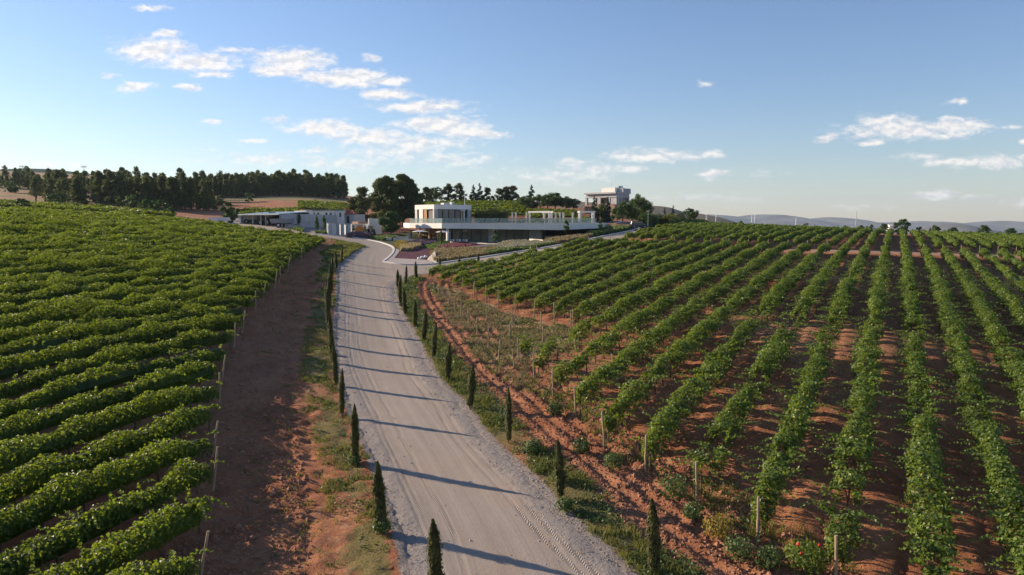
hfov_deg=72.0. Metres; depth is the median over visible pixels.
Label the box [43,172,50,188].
pine tree
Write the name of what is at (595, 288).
vine row
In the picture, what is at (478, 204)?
vine row
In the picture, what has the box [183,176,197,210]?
pine tree
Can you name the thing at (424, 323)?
cypress sapling
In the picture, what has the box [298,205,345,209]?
vine row
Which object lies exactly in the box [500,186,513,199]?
pine tree
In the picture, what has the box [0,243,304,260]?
vine row
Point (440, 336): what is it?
verge grass
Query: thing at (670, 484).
weed clump
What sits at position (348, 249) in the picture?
island grass
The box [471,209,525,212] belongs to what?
vine row
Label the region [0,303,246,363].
vine row
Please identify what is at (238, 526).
earth clods
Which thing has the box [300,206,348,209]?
vine row
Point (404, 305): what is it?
cypress sapling
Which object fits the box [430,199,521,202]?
vine row
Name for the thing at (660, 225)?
vine row
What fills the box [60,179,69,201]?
pine tree
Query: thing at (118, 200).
shrub
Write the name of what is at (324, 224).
poplar tree
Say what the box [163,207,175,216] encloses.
shrub
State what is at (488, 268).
vine row
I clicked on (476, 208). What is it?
vine row
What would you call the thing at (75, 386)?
vine row
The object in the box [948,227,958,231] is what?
shrub
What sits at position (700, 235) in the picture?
vine row
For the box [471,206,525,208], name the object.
vine row
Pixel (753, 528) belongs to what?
row end grass
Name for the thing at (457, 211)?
window
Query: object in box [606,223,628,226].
golden grass
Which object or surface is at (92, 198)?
pine tree
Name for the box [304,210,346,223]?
white hut
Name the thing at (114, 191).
pine tree
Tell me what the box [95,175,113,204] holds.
pine tree
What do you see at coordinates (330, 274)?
cypress sapling
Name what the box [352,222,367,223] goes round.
flat roof shed
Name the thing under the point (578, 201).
leafy tree
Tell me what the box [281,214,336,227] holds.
grey annex
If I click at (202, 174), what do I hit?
pine tree
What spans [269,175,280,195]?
pine tree
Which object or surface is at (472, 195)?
conifer
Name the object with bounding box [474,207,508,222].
screen planting
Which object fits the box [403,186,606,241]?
winery building
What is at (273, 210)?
vine row
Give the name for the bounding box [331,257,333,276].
cypress sapling
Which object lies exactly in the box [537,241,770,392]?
vine row
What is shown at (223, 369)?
vineyard post
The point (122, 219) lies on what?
vine row
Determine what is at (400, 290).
cypress sapling
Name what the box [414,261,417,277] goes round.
cypress sapling
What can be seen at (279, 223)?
farm trailer
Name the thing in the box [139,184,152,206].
pine tree
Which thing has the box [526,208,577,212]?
vine row
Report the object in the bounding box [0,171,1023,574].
ground
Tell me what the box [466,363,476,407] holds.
cypress sapling
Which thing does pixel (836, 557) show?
vineyard post
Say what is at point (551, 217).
pergola
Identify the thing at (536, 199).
leafy tree
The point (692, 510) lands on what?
weed clump
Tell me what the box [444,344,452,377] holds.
cypress sapling
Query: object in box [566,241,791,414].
vine row
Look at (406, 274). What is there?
cypress sapling
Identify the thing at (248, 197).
shrub
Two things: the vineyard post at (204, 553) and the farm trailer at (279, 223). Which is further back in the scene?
the farm trailer at (279, 223)
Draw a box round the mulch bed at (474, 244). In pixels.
[459,242,485,245]
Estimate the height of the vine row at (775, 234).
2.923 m
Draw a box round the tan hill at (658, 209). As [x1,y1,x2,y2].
[536,202,736,222]
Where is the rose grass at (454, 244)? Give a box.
[439,242,470,247]
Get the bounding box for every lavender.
[345,231,373,237]
[405,238,439,244]
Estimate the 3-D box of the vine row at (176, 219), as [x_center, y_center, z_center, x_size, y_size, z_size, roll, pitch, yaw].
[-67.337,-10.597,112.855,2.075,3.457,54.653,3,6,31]
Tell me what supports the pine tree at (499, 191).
on the ground at (888, 557)
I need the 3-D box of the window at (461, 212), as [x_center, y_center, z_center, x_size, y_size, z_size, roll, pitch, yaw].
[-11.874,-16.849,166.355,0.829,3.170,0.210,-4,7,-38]
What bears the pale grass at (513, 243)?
on the garden ground at (391, 242)
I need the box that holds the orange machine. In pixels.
[355,225,364,231]
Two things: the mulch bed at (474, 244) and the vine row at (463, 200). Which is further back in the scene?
the vine row at (463, 200)
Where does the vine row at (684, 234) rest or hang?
on the ground at (888, 557)
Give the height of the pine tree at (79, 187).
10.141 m
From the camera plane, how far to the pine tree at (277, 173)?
329.89 m
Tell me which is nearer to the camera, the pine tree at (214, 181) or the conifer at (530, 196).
the conifer at (530, 196)
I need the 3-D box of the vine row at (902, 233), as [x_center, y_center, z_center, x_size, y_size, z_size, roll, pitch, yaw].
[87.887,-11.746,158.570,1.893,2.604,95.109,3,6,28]
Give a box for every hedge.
[637,212,663,227]
[661,213,685,224]
[665,218,709,223]
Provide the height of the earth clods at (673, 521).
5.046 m
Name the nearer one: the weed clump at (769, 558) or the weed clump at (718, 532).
the weed clump at (769, 558)
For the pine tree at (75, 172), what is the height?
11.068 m
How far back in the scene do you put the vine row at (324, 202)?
254.18 m
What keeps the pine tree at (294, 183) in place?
on the ground at (888, 557)
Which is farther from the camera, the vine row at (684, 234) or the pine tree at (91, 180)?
the pine tree at (91, 180)
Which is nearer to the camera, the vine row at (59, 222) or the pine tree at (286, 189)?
the vine row at (59, 222)
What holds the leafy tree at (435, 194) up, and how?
on the ground at (888, 557)
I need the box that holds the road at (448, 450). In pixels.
[231,221,636,574]
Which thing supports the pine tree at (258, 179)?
on the ground at (888, 557)
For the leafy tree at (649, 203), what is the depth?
198.09 m
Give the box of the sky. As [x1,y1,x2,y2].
[0,0,1023,222]
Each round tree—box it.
[219,202,239,220]
[378,211,402,233]
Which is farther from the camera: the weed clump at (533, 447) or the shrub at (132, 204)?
the shrub at (132, 204)
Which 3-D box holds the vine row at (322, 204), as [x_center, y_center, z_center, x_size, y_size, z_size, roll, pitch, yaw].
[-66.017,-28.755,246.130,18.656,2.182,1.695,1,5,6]
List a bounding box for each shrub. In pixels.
[4,181,20,192]
[12,198,30,206]
[44,193,61,201]
[52,193,67,202]
[80,197,90,204]
[115,196,129,207]
[122,194,143,207]
[137,199,155,210]
[151,199,172,211]
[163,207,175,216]
[213,195,224,204]
[244,193,255,201]
[439,230,442,244]
[880,223,888,233]
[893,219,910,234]
[929,225,940,231]
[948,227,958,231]
[977,225,991,232]
[1004,228,1016,233]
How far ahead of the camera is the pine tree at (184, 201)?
225.56 m
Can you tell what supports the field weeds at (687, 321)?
on the ground at (888, 557)
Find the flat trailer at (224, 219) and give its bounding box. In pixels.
[208,217,232,222]
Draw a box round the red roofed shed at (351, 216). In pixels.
[345,208,364,228]
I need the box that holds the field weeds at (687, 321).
[436,251,1022,573]
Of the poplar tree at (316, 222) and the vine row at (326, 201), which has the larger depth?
the vine row at (326, 201)
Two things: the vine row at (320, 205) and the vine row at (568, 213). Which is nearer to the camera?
the vine row at (568, 213)
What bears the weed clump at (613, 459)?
on the ground at (888, 557)
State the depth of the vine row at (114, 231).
87.23 m
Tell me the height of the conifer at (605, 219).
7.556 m
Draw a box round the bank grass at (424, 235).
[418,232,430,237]
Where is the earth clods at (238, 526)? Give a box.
[126,239,331,574]
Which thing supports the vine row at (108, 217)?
on the ground at (888, 557)
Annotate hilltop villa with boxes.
[584,186,640,217]
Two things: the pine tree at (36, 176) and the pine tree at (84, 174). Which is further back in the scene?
the pine tree at (84, 174)
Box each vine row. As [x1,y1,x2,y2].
[0,200,137,208]
[0,201,162,211]
[0,201,171,213]
[0,202,175,216]
[0,203,174,214]
[0,207,115,212]
[0,207,213,221]
[0,209,226,222]
[0,210,247,227]
[0,211,241,226]
[0,213,244,228]
[0,213,256,229]
[0,215,294,234]
[0,219,308,235]
[0,222,325,242]
[0,228,321,244]
[0,230,319,247]
[0,233,314,248]
[0,235,312,251]
[0,239,305,254]
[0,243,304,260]
[0,246,295,267]
[0,250,291,272]
[0,253,287,277]
[0,257,283,290]
[0,263,278,301]
[0,268,274,306]
[0,277,270,319]
[0,284,264,333]
[0,290,260,347]
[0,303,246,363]
[0,312,247,382]
[0,326,239,401]
[0,344,228,419]
[0,360,219,445]
[0,377,224,475]
[0,402,221,511]
[0,430,218,551]
[0,457,227,574]
[1,199,170,210]
[1,208,196,218]
[1,210,232,224]
[1,222,323,239]
[2,214,268,230]
[3,199,160,210]
[3,217,279,231]
[5,208,146,214]
[14,208,131,213]
[28,484,228,574]
[34,212,229,224]
[43,208,184,217]
[105,548,211,574]
[239,207,299,211]
[239,209,296,213]
[240,206,299,210]
[240,208,300,211]
[240,211,289,213]
[297,200,347,203]
[297,200,347,205]
[297,202,345,206]
[297,203,346,207]
[297,204,344,207]
[298,201,343,205]
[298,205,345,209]
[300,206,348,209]
[424,201,518,204]
[425,200,513,203]
[426,200,520,203]
[426,203,520,205]
[428,259,485,276]
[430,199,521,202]
[435,247,537,280]
[440,203,522,206]
[450,237,588,283]
[459,237,611,287]
[460,204,524,207]
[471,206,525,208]
[471,208,525,211]
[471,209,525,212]
[471,212,525,216]
[472,237,628,296]
[475,207,525,209]
[479,238,639,301]
[496,239,657,306]
[498,216,590,222]
[499,216,587,222]
[501,218,588,222]
[506,238,676,311]
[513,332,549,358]
[517,240,750,375]
[525,210,577,214]
[525,212,576,216]
[525,214,577,217]
[526,208,577,211]
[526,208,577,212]
[526,209,576,213]
[527,238,694,315]
[533,219,590,222]
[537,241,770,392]
[542,240,713,320]
[558,240,730,324]
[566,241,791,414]
[585,243,812,441]
[623,222,731,238]
[630,242,830,467]
[636,221,718,231]
[638,222,737,240]
[653,222,753,240]
[656,221,707,226]
[669,243,850,497]
[670,223,762,239]
[686,224,777,240]
[703,224,782,241]
[720,225,796,241]
[736,244,871,533]
[737,225,807,243]
[757,225,817,242]
[774,226,828,243]
[793,226,839,244]
[800,244,896,567]
[810,227,850,244]
[829,227,860,245]
[847,227,872,244]
[864,228,883,245]
[880,244,978,574]
[883,228,893,245]
[898,229,909,244]
[909,229,926,247]
[920,229,943,248]
[920,244,1023,574]
[931,229,959,248]
[940,246,1023,450]
[942,230,977,249]
[953,231,993,249]
[959,247,1023,339]
[966,231,1010,249]
[976,231,1023,249]
[978,247,1023,297]
[987,231,1023,242]
[996,248,1023,275]
[998,232,1023,238]
[1014,249,1023,260]
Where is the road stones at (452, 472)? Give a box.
[347,255,591,573]
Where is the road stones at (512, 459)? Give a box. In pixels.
[385,276,635,574]
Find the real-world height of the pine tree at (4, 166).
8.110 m
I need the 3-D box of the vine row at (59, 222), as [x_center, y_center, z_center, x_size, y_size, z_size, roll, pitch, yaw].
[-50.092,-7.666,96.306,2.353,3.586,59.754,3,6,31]
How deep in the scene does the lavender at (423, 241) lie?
146.38 m
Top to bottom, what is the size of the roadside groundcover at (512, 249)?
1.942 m
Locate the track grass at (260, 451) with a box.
[239,239,340,574]
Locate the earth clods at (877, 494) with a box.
[472,255,1023,574]
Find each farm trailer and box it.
[238,216,257,222]
[270,219,297,227]
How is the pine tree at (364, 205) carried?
on the ground at (888, 557)
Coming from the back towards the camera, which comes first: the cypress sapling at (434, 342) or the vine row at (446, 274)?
the vine row at (446, 274)
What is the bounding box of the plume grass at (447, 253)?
[429,246,496,261]
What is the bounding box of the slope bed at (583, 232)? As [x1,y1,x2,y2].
[560,230,590,235]
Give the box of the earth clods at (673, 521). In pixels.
[417,276,858,574]
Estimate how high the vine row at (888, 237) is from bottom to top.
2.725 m
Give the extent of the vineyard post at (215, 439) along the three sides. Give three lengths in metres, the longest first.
2.009 x 0.116 x 0.111 m
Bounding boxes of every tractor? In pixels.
[257,212,276,224]
[367,226,375,234]
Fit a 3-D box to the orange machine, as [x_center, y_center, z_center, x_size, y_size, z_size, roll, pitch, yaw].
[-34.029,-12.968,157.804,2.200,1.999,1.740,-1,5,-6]
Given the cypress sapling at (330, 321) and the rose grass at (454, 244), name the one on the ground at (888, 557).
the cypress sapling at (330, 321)
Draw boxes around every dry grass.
[427,283,581,389]
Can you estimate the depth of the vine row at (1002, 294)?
67.08 m
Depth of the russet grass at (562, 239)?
129.49 m
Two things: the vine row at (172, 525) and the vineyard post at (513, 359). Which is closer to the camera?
the vine row at (172, 525)
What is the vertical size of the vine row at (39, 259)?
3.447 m
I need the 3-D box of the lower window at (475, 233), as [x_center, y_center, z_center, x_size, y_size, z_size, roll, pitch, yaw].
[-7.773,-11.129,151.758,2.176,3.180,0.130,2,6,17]
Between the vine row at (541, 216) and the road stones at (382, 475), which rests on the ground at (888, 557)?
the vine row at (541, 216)
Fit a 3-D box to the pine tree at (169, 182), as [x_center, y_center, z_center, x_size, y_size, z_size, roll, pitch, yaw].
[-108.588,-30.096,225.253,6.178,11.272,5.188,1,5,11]
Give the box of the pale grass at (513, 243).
[493,239,551,248]
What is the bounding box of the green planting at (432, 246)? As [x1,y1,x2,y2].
[425,240,449,249]
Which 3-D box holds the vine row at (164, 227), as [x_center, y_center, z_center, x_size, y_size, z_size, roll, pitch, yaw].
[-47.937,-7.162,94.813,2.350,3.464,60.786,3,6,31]
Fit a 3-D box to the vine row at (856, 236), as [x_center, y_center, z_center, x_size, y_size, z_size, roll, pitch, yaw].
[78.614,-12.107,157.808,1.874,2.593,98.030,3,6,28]
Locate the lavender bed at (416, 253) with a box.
[395,247,431,258]
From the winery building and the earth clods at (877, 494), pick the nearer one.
the earth clods at (877, 494)
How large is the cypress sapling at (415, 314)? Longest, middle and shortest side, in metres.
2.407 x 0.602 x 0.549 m
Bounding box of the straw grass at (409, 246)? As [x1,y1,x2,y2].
[399,242,421,250]
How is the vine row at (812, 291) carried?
on the ground at (888, 557)
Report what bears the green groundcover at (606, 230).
on the garden ground at (391, 242)
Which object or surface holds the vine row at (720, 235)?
on the ground at (888, 557)
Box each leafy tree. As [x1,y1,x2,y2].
[366,175,403,218]
[429,186,443,201]
[516,195,536,208]
[531,194,546,209]
[539,194,555,207]
[544,192,564,208]
[558,196,573,208]
[566,199,580,208]
[592,203,608,219]
[611,200,632,221]
[625,205,639,220]
[628,193,651,215]
[636,199,653,213]
[682,207,698,219]
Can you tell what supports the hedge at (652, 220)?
on the ground at (888, 557)
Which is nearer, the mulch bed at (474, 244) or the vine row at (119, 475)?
the vine row at (119, 475)
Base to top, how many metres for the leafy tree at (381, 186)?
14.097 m
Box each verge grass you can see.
[299,239,392,551]
[397,276,700,574]
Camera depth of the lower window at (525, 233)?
148.55 m
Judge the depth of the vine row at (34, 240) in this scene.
77.22 m
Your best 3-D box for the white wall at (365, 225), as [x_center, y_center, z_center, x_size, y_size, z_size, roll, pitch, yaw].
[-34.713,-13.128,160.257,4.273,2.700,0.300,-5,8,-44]
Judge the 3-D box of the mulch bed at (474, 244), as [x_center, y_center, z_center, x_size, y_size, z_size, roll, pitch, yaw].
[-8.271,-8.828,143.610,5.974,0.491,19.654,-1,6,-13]
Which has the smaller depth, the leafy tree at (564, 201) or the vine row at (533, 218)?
the vine row at (533, 218)
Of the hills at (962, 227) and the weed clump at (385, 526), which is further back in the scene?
the hills at (962, 227)
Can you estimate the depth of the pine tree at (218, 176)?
329.08 m
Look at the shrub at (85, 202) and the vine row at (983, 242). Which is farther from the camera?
the shrub at (85, 202)
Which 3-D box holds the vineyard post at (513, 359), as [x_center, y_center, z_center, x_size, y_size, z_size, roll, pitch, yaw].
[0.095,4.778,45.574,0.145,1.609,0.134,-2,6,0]
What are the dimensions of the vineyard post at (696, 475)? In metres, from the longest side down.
1.894 x 0.116 x 0.111 m
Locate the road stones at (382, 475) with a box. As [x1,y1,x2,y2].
[334,272,425,573]
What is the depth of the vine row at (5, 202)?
177.69 m
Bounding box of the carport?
[238,211,309,225]
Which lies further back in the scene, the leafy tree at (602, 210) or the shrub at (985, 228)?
the shrub at (985, 228)
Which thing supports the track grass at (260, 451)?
on the ground at (888, 557)
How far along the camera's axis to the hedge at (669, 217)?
184.00 m
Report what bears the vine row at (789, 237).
on the ground at (888, 557)
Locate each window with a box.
[427,209,432,222]
[438,209,442,222]
[442,209,448,222]
[448,209,454,222]
[452,229,460,241]
[454,209,459,222]
[460,209,462,222]
[462,229,470,241]
[471,229,479,241]
[481,229,487,241]
[498,229,505,241]
[506,229,513,239]
[514,229,521,239]
[522,230,528,239]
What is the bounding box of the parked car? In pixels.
[629,221,647,227]
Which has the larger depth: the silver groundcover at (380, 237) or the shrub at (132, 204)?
the shrub at (132, 204)
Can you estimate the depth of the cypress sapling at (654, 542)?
22.66 m
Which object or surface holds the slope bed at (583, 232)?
on the garden ground at (391, 242)
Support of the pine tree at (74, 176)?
on the ground at (888, 557)
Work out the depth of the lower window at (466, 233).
152.34 m
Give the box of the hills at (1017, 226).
[705,214,1023,232]
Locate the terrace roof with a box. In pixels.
[583,206,591,213]
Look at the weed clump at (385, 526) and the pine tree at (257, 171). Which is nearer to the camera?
the weed clump at (385, 526)
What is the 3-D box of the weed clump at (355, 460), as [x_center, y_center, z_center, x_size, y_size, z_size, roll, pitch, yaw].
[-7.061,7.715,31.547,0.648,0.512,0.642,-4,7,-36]
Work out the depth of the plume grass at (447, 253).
112.06 m
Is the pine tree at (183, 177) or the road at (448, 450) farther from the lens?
the pine tree at (183, 177)
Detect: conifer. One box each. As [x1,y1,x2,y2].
[469,185,476,199]
[474,183,484,200]
[527,185,537,208]
[589,196,599,222]
[601,197,612,222]
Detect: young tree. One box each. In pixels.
[491,229,498,241]
[563,219,569,230]
[598,219,602,228]
[610,209,615,222]
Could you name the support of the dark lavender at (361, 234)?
on the ground at (888, 557)
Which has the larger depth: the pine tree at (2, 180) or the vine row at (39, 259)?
the pine tree at (2, 180)
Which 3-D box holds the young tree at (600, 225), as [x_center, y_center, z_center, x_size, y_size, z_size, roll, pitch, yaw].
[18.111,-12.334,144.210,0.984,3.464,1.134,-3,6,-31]
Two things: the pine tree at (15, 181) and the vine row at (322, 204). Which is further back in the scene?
the pine tree at (15, 181)
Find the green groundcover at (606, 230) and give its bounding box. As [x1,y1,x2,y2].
[586,225,630,236]
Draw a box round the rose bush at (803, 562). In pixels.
[782,538,828,574]
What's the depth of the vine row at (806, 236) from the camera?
131.86 m
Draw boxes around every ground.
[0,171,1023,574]
[370,227,636,262]
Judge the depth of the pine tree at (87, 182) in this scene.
312.07 m
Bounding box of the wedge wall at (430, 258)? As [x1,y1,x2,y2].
[427,251,436,262]
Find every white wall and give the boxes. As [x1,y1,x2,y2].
[351,224,367,231]
[368,219,381,233]
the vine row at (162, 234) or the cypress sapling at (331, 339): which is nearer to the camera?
the cypress sapling at (331, 339)
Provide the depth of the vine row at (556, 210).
215.63 m
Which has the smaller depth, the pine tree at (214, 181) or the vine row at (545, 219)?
the vine row at (545, 219)
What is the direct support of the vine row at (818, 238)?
on the ground at (888, 557)
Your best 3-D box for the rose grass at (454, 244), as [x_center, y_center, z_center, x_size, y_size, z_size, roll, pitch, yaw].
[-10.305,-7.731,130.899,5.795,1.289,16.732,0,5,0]
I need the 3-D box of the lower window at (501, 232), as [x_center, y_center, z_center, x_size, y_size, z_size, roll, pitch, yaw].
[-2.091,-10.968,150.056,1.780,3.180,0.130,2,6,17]
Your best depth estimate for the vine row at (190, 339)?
40.78 m
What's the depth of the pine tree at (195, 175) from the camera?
289.02 m
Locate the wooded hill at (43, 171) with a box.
[0,168,89,174]
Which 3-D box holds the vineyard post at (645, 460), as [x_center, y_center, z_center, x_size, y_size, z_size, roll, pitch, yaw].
[5.734,7.230,30.182,0.127,1.895,0.120,-1,7,0]
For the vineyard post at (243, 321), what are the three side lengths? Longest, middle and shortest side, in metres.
2.011 x 0.145 x 0.134 m
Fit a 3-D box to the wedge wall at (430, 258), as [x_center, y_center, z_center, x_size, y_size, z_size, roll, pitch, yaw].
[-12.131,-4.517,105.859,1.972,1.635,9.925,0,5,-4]
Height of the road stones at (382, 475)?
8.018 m
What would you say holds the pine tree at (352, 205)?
on the ground at (888, 557)
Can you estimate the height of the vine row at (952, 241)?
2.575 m
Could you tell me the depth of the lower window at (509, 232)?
149.53 m
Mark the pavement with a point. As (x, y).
(391, 258)
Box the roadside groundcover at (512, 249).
[483,241,554,254]
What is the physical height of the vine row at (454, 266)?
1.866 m
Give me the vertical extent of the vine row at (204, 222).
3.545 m
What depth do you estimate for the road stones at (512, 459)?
30.61 m
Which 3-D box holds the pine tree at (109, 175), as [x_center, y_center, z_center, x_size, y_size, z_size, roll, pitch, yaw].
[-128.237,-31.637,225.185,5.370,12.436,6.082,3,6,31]
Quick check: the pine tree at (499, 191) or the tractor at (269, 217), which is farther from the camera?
the pine tree at (499, 191)
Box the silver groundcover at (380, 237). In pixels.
[370,234,404,240]
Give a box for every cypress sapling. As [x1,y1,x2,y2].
[324,280,326,300]
[325,290,330,324]
[326,278,331,304]
[327,312,333,337]
[328,262,332,289]
[328,324,334,360]
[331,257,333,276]
[331,343,338,384]
[334,251,337,267]
[338,368,345,416]
[340,247,343,262]
[350,403,360,455]
[371,460,387,532]
[396,269,399,287]
[397,280,402,306]
[401,288,407,315]
[404,265,407,282]
[412,300,417,325]
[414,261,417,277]
[421,309,428,338]
[425,519,444,574]
[431,322,437,357]
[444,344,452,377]
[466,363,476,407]
[505,387,512,442]
[553,439,565,499]
[645,498,662,570]
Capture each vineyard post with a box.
[200,530,209,574]
[211,421,218,456]
[212,446,217,490]
[218,372,220,402]
[221,354,225,384]
[234,322,235,346]
[241,310,245,332]
[498,339,500,362]
[512,349,514,368]
[533,351,534,377]
[552,368,553,394]
[574,386,576,416]
[601,411,604,447]
[644,435,646,470]
[695,461,697,501]
[756,496,759,544]
[834,535,837,574]
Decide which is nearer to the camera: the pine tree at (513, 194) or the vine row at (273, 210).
the vine row at (273, 210)
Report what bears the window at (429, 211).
in the winery building
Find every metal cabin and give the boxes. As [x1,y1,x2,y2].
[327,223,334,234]
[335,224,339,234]
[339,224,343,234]
[344,224,350,234]
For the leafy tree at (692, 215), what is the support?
on the ground at (888, 557)
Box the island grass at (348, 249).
[320,241,365,263]
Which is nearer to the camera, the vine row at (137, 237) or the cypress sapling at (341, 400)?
the cypress sapling at (341, 400)
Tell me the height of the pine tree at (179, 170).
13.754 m
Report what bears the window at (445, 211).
in the winery building
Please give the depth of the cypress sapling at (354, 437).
31.42 m
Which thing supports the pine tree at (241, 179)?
on the ground at (888, 557)
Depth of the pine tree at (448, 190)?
264.71 m
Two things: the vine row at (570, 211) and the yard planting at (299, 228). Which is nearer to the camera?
the yard planting at (299, 228)
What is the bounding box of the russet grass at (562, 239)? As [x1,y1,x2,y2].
[544,233,592,243]
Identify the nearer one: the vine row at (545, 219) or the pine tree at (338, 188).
the vine row at (545, 219)
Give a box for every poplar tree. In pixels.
[314,215,318,229]
[322,215,326,229]
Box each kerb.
[352,237,394,260]
[382,227,640,264]
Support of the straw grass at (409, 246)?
on the garden ground at (391, 242)
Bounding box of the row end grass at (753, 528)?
[542,389,862,573]
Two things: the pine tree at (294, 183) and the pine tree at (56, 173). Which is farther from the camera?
the pine tree at (294, 183)
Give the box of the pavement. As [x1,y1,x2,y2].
[385,248,432,263]
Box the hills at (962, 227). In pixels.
[908,223,1009,233]
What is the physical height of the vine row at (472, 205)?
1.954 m
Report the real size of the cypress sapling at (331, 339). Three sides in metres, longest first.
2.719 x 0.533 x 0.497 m
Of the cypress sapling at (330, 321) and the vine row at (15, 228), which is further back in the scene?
the vine row at (15, 228)
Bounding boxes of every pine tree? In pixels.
[0,165,10,176]
[0,175,6,187]
[9,173,20,186]
[12,171,21,185]
[22,174,30,189]
[24,167,31,175]
[28,176,43,200]
[29,175,42,195]
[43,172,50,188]
[43,179,58,199]
[51,169,66,191]
[52,182,66,201]
[60,169,68,191]
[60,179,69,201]
[67,171,86,192]
[68,174,86,201]
[69,174,84,202]
[69,178,82,202]
[81,170,90,187]
[85,178,90,193]
[88,177,94,190]
[89,185,97,204]
[91,170,107,203]
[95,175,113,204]
[101,169,121,204]
[107,170,130,205]
[109,179,121,206]
[121,170,130,176]
[124,177,137,200]
[131,177,142,196]
[132,166,140,176]
[137,175,153,206]
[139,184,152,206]
[145,180,159,207]
[156,173,167,208]
[161,176,182,207]
[167,177,180,209]
[175,167,183,178]
[177,181,190,207]
[178,171,187,184]
[178,190,191,210]
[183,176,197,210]
[192,171,200,190]
[192,178,204,208]
[197,190,211,210]
[198,180,217,211]
[199,170,206,179]
[199,178,217,204]
[212,177,219,195]
[216,174,222,194]
[220,179,230,197]
[222,172,230,186]
[227,175,237,197]
[230,173,242,196]
[238,178,244,196]
[241,175,250,195]
[248,175,259,195]
[251,173,262,195]
[254,169,260,195]
[258,177,266,195]
[263,176,273,195]
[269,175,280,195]
[272,170,283,195]
[279,172,291,195]
[285,173,293,195]
[290,173,303,195]
[297,178,307,195]
[302,174,311,195]
[307,177,316,196]
[313,176,321,196]
[316,176,328,197]
[325,177,331,197]
[327,173,338,197]
[332,179,342,198]
[337,178,347,198]
[340,175,348,196]
[346,197,358,209]
[353,186,370,221]
[382,174,424,223]
[421,186,433,201]
[441,183,456,200]
[451,183,467,199]
[480,187,494,200]
[492,188,504,199]
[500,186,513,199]
[504,185,519,200]
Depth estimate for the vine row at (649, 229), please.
148.23 m
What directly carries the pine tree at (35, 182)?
on the ground at (888, 557)
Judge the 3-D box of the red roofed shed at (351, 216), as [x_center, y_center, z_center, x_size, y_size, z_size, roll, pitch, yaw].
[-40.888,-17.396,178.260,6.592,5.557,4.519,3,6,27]
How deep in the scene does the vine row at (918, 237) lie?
133.39 m
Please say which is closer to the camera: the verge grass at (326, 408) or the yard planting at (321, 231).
the verge grass at (326, 408)
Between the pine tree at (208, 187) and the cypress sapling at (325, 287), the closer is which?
the cypress sapling at (325, 287)
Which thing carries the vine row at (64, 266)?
on the ground at (888, 557)
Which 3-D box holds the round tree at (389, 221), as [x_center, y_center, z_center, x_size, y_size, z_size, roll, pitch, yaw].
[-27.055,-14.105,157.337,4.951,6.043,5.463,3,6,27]
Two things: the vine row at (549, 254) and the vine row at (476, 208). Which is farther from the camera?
the vine row at (476, 208)
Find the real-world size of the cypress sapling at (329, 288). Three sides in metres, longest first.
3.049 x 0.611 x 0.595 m
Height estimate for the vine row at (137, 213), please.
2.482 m
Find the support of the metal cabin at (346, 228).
on the ground at (888, 557)
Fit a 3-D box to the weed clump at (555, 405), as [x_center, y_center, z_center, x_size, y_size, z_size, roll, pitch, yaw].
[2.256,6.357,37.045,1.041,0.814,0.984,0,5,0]
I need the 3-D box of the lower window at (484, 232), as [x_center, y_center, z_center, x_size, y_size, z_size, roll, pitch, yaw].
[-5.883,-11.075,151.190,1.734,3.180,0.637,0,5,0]
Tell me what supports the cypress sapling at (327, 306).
on the ground at (888, 557)
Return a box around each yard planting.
[292,226,304,231]
[315,230,326,233]
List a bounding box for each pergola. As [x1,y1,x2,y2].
[528,211,551,222]
[543,211,553,222]
[578,211,594,222]
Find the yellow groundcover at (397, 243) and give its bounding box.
[394,240,408,247]
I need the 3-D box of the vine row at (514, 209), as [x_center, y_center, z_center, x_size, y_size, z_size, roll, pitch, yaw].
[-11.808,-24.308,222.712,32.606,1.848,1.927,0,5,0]
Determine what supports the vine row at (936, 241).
on the ground at (888, 557)
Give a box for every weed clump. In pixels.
[347,454,361,465]
[371,517,391,534]
[524,438,542,453]
[545,401,563,415]
[550,470,566,480]
[556,497,575,512]
[571,436,591,453]
[603,451,624,469]
[657,473,688,499]
[683,501,705,520]
[701,511,734,539]
[723,533,756,562]
[753,544,784,570]
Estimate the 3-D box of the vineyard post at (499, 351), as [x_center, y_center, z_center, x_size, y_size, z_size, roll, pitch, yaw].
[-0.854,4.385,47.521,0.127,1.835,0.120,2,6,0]
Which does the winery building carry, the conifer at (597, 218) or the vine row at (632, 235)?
the conifer at (597, 218)

